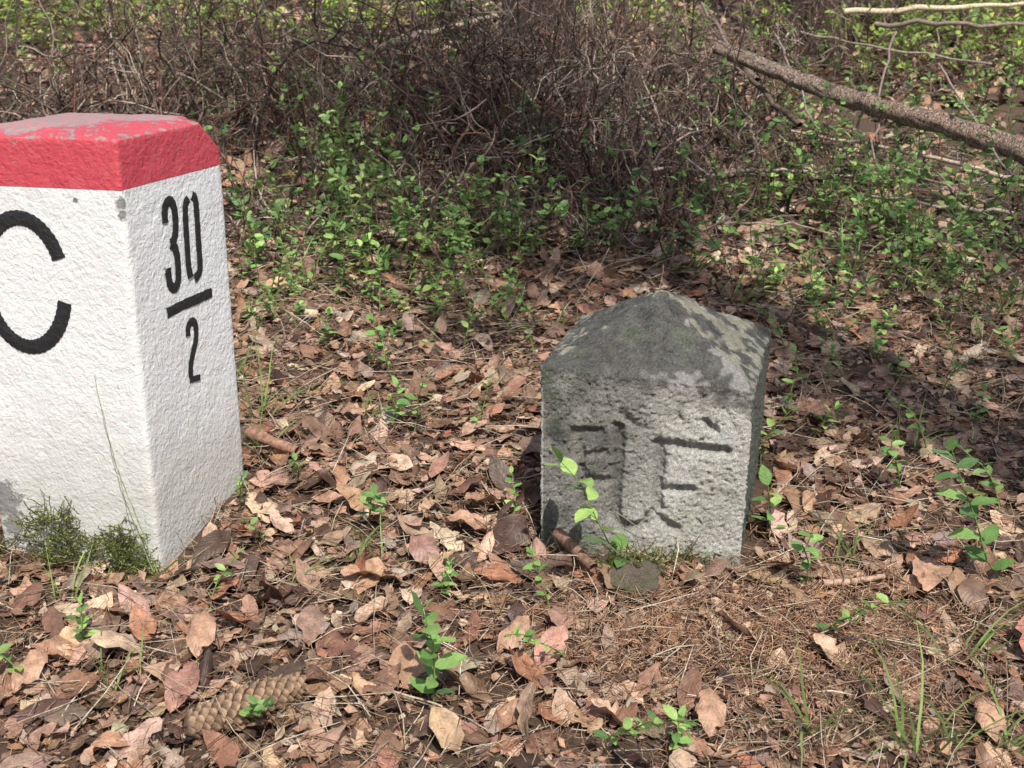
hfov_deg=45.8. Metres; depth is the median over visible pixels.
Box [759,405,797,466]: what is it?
bilberry sprig
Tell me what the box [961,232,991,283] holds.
bilberry sprig
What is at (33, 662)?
fallen leaf
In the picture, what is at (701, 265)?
grass tuft
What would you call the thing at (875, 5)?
leafy shrub
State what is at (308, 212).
bilberry sprig
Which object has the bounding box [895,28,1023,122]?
dead bush
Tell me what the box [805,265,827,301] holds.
bilberry sprig
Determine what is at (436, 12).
dead bush
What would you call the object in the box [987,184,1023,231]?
bilberry sprig
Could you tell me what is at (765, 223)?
fallen branch
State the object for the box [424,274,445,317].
bilberry sprig
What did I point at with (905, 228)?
bilberry sprig
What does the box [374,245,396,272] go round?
bilberry sprig
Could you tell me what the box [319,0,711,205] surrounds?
dead bush
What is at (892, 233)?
bilberry sprig
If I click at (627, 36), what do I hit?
dead bush
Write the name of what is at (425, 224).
bilberry sprig
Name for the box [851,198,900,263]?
bilberry sprig
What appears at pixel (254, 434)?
fallen twig
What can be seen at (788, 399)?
bilberry sprig
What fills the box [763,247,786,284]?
bilberry sprig
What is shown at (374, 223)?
bilberry sprig
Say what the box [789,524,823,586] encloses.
bilberry sprig
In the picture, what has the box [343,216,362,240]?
bilberry sprig
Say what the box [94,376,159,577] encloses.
tall grass
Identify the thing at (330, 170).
bilberry sprig
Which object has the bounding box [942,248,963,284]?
bilberry sprig
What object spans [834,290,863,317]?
bilberry sprig
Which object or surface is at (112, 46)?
dead bush
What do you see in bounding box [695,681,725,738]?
fallen leaf
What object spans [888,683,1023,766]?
grass tuft
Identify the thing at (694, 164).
fallen branch
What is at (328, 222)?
bilberry sprig
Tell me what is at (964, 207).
fallen branch
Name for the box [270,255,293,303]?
bilberry sprig
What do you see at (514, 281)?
bilberry sprig
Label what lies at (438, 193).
dead bush
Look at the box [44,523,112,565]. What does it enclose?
moss clump
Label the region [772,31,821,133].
fallen branch
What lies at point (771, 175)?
bilberry sprig
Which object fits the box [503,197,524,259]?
bilberry sprig
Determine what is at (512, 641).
fallen leaf
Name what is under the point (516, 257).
bilberry sprig
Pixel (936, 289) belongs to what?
bilberry sprig
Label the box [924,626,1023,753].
grass tuft
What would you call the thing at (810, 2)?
dead bush
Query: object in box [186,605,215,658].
fallen leaf
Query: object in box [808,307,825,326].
bilberry sprig
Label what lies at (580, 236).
bilberry sprig
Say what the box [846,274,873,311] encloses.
bilberry sprig
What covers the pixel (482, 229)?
bilberry sprig
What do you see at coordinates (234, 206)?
dead bush
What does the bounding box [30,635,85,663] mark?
fallen leaf
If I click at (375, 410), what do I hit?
grass tuft
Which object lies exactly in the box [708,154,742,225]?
bilberry sprig
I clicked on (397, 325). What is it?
bilberry sprig
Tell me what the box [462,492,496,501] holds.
fallen leaf
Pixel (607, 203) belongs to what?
fallen leaf
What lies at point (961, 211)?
bilberry sprig
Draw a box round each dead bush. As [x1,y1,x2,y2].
[0,0,199,122]
[0,0,258,105]
[0,0,286,152]
[0,0,332,144]
[0,0,395,155]
[47,0,368,93]
[115,0,451,171]
[175,0,439,104]
[219,95,380,248]
[225,72,494,242]
[247,0,581,187]
[258,0,667,206]
[314,0,616,146]
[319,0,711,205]
[363,105,517,254]
[365,0,718,144]
[402,0,760,197]
[412,0,812,154]
[414,0,754,195]
[449,76,667,257]
[460,0,842,135]
[462,66,762,269]
[466,0,909,176]
[518,66,811,253]
[546,179,745,268]
[610,61,893,227]
[619,43,853,187]
[635,0,930,92]
[654,36,856,146]
[725,65,950,199]
[728,0,1001,76]
[736,128,945,241]
[743,0,992,113]
[839,0,1023,62]
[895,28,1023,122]
[904,0,1023,76]
[941,162,1023,262]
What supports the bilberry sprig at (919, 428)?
on the ground at (454, 760)
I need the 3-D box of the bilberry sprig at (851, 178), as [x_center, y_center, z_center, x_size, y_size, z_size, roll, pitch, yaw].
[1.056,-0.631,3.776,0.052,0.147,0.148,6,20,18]
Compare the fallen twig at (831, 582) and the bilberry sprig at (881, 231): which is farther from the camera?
the bilberry sprig at (881, 231)
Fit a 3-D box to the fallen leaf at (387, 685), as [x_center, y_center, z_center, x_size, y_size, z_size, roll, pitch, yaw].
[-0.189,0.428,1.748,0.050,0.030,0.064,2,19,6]
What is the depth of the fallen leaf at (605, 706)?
1.70 m
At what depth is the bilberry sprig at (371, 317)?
2.66 m
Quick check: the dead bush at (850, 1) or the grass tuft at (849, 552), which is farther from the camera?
the dead bush at (850, 1)
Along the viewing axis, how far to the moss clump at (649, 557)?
2.00 m
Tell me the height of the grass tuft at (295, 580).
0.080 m
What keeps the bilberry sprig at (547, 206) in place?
on the ground at (454, 760)
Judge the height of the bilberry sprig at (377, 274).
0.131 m
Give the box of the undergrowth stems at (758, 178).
[4,0,1023,331]
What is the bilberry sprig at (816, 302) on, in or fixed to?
on the ground at (454, 760)
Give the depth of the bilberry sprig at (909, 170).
3.69 m
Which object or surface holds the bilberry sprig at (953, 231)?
on the ground at (454, 760)
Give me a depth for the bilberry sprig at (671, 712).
1.56 m
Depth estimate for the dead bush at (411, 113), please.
3.89 m
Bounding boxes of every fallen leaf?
[11,641,47,692]
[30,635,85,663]
[128,604,155,640]
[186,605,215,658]
[202,521,221,558]
[215,608,251,622]
[258,573,291,604]
[262,449,288,465]
[271,539,313,563]
[329,319,351,335]
[339,407,365,413]
[340,557,409,584]
[346,595,392,623]
[359,662,400,695]
[408,370,435,395]
[432,366,459,381]
[440,509,490,531]
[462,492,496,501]
[486,426,515,432]
[487,698,518,732]
[497,610,531,653]
[509,646,561,688]
[587,199,615,208]
[591,695,633,727]
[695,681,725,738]
[763,556,794,565]
[765,454,808,478]
[806,398,835,420]
[813,633,854,670]
[844,317,863,338]
[883,503,918,529]
[912,556,951,591]
[974,691,1005,742]
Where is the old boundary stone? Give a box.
[539,290,771,567]
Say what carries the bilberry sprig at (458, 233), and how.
on the ground at (454, 760)
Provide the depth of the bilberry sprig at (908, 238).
3.29 m
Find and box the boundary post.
[0,113,242,574]
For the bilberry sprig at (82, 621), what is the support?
on the ground at (454, 760)
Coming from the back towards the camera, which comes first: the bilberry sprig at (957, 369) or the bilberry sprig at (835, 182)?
the bilberry sprig at (835, 182)
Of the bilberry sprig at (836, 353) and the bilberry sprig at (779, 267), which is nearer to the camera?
the bilberry sprig at (836, 353)
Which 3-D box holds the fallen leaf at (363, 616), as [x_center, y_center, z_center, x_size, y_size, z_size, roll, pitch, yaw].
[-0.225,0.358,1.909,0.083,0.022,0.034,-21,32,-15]
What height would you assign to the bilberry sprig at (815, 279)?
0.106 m
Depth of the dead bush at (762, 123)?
4.19 m
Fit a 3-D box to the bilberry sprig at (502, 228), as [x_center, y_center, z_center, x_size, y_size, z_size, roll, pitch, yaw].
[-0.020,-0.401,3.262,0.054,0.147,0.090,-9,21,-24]
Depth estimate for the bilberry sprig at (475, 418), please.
2.47 m
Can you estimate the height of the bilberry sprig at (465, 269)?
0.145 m
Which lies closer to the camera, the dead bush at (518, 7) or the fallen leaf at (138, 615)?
the fallen leaf at (138, 615)
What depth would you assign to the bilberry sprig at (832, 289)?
3.01 m
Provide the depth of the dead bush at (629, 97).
4.01 m
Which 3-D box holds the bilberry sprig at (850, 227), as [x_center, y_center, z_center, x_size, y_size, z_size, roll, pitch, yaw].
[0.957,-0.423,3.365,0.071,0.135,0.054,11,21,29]
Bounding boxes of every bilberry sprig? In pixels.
[0,643,22,672]
[62,592,98,639]
[206,547,244,608]
[231,470,247,508]
[235,195,257,243]
[237,239,260,283]
[238,274,297,330]
[238,695,274,726]
[239,288,275,323]
[239,296,257,318]
[239,517,270,545]
[242,221,266,267]
[243,214,264,256]
[256,195,285,241]
[257,280,290,327]
[261,283,279,321]
[267,188,284,228]
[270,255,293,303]
[272,251,287,294]
[274,237,296,265]
[280,200,297,227]
[285,272,303,297]
[286,234,310,287]
[287,452,306,476]
[293,299,304,314]
[295,267,314,295]
[302,207,314,228]
[302,233,320,265]
[308,186,374,281]
[314,211,370,268]
[315,306,337,350]
[318,185,348,264]
[322,168,345,238]
[326,220,350,275]
[328,284,340,303]
[329,228,361,296]
[338,192,360,233]
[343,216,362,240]
[348,232,374,276]
[352,189,373,227]
[356,261,375,301]
[357,216,391,251]
[358,483,387,524]
[361,186,378,249]
[362,229,384,250]
[364,313,392,375]
[366,251,392,314]
[369,253,385,295]
[369,328,398,366]
[374,241,404,281]
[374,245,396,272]
[381,288,397,304]
[384,375,410,424]
[387,318,404,336]
[389,288,410,311]
[404,370,433,437]
[406,176,440,234]
[407,221,437,285]
[409,285,428,301]
[409,590,467,706]
[412,256,436,294]
[421,256,467,306]
[422,324,438,342]
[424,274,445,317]
[427,188,478,250]
[431,556,459,594]
[432,259,473,325]
[433,222,492,295]
[436,209,456,253]
[439,170,479,246]
[440,205,473,282]
[443,209,483,272]
[443,210,496,272]
[450,192,475,245]
[459,185,475,229]
[461,281,521,334]
[461,294,478,348]
[470,378,491,439]
[476,209,503,250]
[482,192,519,258]
[484,293,511,334]
[494,211,513,255]
[495,200,532,248]
[498,287,536,327]
[499,267,514,296]
[501,278,521,313]
[502,271,526,315]
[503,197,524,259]
[504,466,521,513]
[504,624,566,659]
[508,185,528,264]
[511,307,538,358]
[512,234,531,283]
[522,547,551,607]
[525,203,558,268]
[542,444,670,581]
[570,214,591,247]
[592,704,705,751]
[604,204,622,249]
[656,214,722,267]
[668,705,692,749]
[687,234,701,269]
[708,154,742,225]
[715,208,756,240]
[739,248,761,282]
[751,465,786,536]
[752,298,787,350]
[754,268,769,302]
[755,159,783,213]
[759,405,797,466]
[760,165,827,219]
[763,206,791,248]
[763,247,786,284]
[764,263,788,295]
[782,343,808,421]
[783,231,810,267]
[785,148,806,211]
[789,142,821,199]
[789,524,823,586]
[790,209,809,238]
[796,232,830,276]
[800,291,835,340]
[801,267,821,307]
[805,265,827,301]
[806,145,866,207]
[808,184,826,225]
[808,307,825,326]
[809,305,831,339]
[810,401,843,436]
[815,593,909,634]
[817,179,836,220]
[818,336,847,386]
[819,159,869,220]
[820,276,845,310]
[824,337,840,384]
[829,175,851,233]
[829,220,853,251]
[830,240,852,283]
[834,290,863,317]
[837,289,888,343]
[846,155,858,208]
[846,206,867,248]
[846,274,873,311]
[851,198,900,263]
[855,166,869,192]
[866,319,887,355]
[871,304,900,333]
[872,165,890,212]
[878,430,905,487]
[881,225,924,276]
[883,242,932,282]
[885,389,928,458]
[886,344,913,386]
[887,350,903,369]
[892,175,925,229]
[895,192,956,270]
[896,220,918,248]
[898,269,938,306]
[900,151,922,203]
[900,198,924,253]
[902,223,929,268]
[911,211,939,245]
[916,270,947,319]
[919,254,990,293]
[929,436,1014,582]
[931,187,961,224]
[933,308,962,370]
[938,265,969,291]
[938,355,980,395]
[942,208,970,247]
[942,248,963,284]
[944,206,969,237]
[948,275,972,328]
[953,201,977,235]
[955,173,977,226]
[956,174,989,210]
[957,441,1003,511]
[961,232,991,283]
[962,144,1002,196]
[965,299,987,339]
[969,383,990,419]
[971,174,997,224]
[982,209,1004,237]
[984,174,1023,218]
[986,316,1014,351]
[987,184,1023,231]
[987,289,1009,326]
[990,165,1022,207]
[990,196,1006,220]
[995,212,1018,265]
[998,335,1015,366]
[1003,236,1023,272]
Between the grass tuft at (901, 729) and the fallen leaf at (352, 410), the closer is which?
the grass tuft at (901, 729)
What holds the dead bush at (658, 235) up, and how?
on the ground at (454, 760)
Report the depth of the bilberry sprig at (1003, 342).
2.70 m
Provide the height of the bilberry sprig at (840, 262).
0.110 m
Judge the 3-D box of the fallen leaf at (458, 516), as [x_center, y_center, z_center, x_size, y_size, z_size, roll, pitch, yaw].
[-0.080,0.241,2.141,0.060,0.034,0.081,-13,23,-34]
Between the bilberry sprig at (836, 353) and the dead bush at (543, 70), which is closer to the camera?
the bilberry sprig at (836, 353)
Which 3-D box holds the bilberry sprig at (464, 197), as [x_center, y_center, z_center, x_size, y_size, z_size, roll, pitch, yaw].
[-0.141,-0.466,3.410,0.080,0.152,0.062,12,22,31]
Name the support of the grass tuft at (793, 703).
on the needle litter at (764, 627)
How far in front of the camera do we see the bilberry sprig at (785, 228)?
3.38 m
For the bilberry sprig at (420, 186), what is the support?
on the ground at (454, 760)
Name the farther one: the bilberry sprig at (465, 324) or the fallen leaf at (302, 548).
the bilberry sprig at (465, 324)
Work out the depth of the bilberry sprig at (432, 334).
2.81 m
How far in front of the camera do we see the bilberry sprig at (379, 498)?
2.08 m
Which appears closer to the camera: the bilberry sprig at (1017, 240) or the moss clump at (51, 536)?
the moss clump at (51, 536)
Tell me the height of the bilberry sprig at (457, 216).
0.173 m
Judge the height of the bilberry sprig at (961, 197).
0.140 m
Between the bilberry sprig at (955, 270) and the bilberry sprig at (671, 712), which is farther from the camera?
the bilberry sprig at (955, 270)
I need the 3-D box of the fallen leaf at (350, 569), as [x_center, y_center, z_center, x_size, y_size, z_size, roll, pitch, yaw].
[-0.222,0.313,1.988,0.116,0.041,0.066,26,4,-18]
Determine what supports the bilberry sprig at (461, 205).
on the ground at (454, 760)
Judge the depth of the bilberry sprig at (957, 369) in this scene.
2.53 m
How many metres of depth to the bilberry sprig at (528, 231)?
3.32 m
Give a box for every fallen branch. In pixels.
[371,14,497,53]
[599,87,709,176]
[599,166,773,177]
[700,1,759,82]
[708,25,802,127]
[709,168,852,176]
[721,221,852,235]
[742,125,938,176]
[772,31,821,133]
[789,130,1023,180]
[799,31,991,64]
[833,191,1013,214]
[842,2,1023,14]
[849,160,986,203]
[870,31,896,160]
[874,18,1023,28]
[937,63,1013,176]
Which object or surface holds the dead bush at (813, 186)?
on the ground at (454, 760)
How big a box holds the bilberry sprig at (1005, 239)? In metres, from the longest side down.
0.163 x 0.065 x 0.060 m
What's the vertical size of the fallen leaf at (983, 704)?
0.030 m
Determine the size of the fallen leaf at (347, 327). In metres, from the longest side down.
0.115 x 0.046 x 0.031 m
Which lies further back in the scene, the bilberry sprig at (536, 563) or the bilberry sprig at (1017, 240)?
the bilberry sprig at (1017, 240)
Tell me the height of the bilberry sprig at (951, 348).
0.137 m
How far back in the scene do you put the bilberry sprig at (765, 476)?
2.11 m
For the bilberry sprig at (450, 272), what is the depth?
3.02 m
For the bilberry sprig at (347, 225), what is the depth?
3.23 m
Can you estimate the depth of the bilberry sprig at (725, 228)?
3.37 m
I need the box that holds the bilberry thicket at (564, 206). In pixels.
[0,0,1023,340]
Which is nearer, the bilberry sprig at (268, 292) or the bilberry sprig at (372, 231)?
the bilberry sprig at (268, 292)
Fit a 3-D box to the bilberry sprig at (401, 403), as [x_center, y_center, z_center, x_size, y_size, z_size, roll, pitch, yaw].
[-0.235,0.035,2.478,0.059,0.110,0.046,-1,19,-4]
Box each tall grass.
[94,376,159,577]
[118,469,155,574]
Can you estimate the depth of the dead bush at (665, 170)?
3.62 m
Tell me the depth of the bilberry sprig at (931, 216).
3.39 m
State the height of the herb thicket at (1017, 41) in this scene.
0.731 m
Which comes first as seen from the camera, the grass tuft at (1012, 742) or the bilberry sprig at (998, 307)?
the grass tuft at (1012, 742)
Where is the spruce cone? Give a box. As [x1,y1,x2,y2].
[179,672,307,738]
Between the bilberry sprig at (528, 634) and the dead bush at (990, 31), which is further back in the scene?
the dead bush at (990, 31)
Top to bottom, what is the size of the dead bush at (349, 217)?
0.638 m
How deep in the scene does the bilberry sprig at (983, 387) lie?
2.48 m
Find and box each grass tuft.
[4,536,95,604]
[58,602,152,718]
[95,548,211,589]
[236,321,282,381]
[237,335,345,419]
[240,400,313,460]
[245,544,353,582]
[274,230,355,296]
[300,515,395,577]
[317,510,412,564]
[336,379,421,417]
[430,265,477,296]
[527,297,590,330]
[663,254,730,273]
[684,722,714,767]
[710,261,783,304]
[725,628,876,767]
[781,500,913,606]
[804,610,971,767]
[807,215,917,275]
[824,583,1023,667]
[870,219,990,287]
[878,392,947,450]
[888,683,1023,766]
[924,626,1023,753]
[935,266,1023,320]
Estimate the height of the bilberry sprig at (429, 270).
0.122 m
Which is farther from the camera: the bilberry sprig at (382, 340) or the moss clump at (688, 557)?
the bilberry sprig at (382, 340)
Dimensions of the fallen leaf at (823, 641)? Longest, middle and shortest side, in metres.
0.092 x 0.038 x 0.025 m
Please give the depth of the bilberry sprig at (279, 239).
3.27 m
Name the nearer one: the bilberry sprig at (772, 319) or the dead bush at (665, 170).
the bilberry sprig at (772, 319)
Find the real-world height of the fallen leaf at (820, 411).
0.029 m
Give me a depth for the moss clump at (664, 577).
2.02 m
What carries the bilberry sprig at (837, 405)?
on the ground at (454, 760)
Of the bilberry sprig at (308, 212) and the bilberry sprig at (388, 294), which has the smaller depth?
the bilberry sprig at (388, 294)
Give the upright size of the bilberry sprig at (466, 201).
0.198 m
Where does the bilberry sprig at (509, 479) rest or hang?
on the ground at (454, 760)
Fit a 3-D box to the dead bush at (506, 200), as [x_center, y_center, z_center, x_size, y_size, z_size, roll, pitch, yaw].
[0.017,-0.584,3.493,0.735,0.550,0.522,14,23,36]
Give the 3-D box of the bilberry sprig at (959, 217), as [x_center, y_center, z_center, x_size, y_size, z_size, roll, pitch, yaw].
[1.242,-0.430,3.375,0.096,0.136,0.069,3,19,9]
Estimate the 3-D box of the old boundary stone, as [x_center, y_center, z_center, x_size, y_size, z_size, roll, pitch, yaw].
[0.270,0.083,2.219,0.370,0.527,0.401,5,19,13]
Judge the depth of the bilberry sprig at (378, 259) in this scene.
2.98 m
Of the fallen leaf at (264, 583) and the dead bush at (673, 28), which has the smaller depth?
the fallen leaf at (264, 583)
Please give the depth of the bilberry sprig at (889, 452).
2.21 m
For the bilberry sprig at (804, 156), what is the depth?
3.81 m
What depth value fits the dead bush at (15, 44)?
5.16 m
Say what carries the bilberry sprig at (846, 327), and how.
on the ground at (454, 760)
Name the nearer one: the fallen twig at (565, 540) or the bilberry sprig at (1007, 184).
the fallen twig at (565, 540)
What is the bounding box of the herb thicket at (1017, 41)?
[0,0,1023,87]
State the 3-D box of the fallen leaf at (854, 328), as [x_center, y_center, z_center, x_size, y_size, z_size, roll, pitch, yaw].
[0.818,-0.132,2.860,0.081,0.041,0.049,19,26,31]
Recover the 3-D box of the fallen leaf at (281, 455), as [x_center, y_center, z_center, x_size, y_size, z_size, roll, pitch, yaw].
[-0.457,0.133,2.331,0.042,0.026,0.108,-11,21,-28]
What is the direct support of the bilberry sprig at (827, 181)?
on the ground at (454, 760)
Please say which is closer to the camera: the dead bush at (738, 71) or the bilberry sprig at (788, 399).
the bilberry sprig at (788, 399)
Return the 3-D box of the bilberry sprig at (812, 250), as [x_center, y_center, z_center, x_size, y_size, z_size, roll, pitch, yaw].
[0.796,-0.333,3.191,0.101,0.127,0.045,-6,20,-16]
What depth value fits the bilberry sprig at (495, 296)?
2.84 m
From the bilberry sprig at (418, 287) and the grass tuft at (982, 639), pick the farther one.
the bilberry sprig at (418, 287)
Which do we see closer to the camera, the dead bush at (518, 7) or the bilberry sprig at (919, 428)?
the bilberry sprig at (919, 428)
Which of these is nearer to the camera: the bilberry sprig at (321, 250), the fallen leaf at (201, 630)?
the fallen leaf at (201, 630)
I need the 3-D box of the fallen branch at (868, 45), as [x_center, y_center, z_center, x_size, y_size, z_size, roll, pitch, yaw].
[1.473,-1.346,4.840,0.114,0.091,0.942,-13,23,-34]
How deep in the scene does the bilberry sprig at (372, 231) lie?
3.31 m
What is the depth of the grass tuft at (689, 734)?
1.67 m
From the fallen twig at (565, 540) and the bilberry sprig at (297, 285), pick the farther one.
the bilberry sprig at (297, 285)
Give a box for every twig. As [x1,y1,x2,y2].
[244,427,299,454]
[254,395,296,445]
[340,674,442,706]
[367,431,426,495]
[453,452,533,462]
[552,527,597,571]
[715,607,766,642]
[778,369,822,387]
[821,574,884,586]
[854,384,929,442]
[875,366,906,416]
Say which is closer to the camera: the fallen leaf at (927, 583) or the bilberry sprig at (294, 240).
the fallen leaf at (927, 583)
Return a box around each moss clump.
[0,529,21,559]
[1,489,89,569]
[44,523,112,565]
[75,517,150,580]
[110,547,168,578]
[583,535,650,572]
[611,539,684,570]
[652,542,744,570]
[659,560,672,585]
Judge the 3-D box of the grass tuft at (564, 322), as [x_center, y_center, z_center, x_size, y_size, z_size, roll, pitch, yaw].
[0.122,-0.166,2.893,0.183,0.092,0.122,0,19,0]
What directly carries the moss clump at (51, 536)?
on the ground at (454, 760)
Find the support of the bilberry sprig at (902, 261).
on the ground at (454, 760)
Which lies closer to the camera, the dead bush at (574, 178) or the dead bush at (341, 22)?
the dead bush at (574, 178)
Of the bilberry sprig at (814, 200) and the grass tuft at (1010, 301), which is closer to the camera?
the grass tuft at (1010, 301)
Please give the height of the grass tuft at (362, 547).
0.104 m
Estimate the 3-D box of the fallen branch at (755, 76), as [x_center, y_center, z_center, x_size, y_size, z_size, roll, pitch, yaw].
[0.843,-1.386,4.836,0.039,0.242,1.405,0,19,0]
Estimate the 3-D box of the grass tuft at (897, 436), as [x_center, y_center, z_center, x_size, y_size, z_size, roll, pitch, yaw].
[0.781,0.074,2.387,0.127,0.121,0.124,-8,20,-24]
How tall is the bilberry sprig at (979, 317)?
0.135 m
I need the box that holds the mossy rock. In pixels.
[599,557,662,602]
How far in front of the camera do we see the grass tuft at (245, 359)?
2.65 m
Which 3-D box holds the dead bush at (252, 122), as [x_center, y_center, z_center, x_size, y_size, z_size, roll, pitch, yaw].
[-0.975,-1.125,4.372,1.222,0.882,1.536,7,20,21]
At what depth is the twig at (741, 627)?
1.89 m
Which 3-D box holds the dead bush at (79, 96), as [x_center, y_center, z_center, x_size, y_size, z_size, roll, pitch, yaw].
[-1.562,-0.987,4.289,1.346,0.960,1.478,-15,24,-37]
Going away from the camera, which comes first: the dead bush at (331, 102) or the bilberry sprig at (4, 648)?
the bilberry sprig at (4, 648)
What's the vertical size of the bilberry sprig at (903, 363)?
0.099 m
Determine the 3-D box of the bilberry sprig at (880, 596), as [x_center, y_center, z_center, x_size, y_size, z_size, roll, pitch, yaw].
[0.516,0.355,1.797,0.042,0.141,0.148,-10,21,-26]
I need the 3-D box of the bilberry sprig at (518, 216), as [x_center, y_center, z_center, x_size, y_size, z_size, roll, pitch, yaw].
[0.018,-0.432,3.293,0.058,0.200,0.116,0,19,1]
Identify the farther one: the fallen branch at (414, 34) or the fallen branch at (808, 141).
the fallen branch at (414, 34)
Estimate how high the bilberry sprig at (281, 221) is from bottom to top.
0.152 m
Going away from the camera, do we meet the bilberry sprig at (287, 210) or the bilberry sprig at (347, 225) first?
the bilberry sprig at (347, 225)
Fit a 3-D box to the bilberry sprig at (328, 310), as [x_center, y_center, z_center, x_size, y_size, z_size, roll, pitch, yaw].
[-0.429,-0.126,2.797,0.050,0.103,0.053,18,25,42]
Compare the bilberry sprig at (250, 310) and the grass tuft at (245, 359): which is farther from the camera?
the bilberry sprig at (250, 310)
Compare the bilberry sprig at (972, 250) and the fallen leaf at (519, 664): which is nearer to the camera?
the fallen leaf at (519, 664)
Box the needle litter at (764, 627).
[0,125,1023,767]
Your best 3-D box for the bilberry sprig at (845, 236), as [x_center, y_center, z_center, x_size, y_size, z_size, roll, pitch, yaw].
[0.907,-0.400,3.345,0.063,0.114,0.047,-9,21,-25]
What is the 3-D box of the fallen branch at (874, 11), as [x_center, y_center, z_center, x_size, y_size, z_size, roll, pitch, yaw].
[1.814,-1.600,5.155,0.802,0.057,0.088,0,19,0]
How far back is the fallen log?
3.71 m
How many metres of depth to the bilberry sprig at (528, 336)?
2.78 m
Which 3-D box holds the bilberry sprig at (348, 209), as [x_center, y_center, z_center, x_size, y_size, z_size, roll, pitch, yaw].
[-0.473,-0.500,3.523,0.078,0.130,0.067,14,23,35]
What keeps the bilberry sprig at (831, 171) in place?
on the ground at (454, 760)
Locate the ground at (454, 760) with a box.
[0,0,1023,767]
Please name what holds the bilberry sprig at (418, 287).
on the ground at (454, 760)
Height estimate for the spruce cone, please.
0.063 m
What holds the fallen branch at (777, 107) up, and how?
in the bilberry thicket at (564, 206)
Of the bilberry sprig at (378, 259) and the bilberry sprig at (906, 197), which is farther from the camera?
the bilberry sprig at (906, 197)
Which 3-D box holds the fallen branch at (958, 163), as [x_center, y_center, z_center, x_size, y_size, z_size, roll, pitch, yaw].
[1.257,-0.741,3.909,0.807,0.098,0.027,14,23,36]
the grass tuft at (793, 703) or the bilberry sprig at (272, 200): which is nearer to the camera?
the grass tuft at (793, 703)
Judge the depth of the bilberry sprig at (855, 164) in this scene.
3.52 m
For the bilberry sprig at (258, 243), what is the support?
on the ground at (454, 760)
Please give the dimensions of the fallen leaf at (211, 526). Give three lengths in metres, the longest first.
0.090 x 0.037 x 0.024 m
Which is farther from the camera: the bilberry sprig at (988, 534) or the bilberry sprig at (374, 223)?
the bilberry sprig at (374, 223)
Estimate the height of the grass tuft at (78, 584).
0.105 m
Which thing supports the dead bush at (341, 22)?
on the ground at (454, 760)
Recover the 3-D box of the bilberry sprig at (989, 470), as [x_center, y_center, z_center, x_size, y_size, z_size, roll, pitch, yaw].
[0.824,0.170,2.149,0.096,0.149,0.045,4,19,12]
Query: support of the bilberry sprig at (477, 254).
on the ground at (454, 760)
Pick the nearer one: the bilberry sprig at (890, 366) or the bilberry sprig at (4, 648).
the bilberry sprig at (4, 648)
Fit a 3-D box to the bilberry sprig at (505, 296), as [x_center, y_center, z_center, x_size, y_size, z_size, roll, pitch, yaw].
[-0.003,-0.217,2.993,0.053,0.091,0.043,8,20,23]
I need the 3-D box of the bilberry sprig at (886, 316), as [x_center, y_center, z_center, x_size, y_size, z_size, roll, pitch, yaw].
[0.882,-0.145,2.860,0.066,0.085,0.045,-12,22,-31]
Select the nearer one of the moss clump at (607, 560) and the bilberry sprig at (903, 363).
the moss clump at (607, 560)
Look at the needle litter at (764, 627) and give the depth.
1.97 m
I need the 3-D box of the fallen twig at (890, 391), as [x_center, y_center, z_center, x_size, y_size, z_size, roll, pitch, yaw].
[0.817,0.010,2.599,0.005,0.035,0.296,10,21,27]
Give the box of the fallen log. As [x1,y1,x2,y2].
[711,40,1023,165]
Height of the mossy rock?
0.077 m
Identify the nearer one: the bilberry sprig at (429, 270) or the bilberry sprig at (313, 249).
the bilberry sprig at (429, 270)
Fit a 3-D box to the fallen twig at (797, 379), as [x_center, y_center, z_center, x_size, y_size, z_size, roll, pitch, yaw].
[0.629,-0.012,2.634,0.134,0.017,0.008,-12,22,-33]
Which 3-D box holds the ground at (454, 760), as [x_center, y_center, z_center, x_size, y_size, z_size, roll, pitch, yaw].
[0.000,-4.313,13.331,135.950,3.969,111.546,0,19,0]

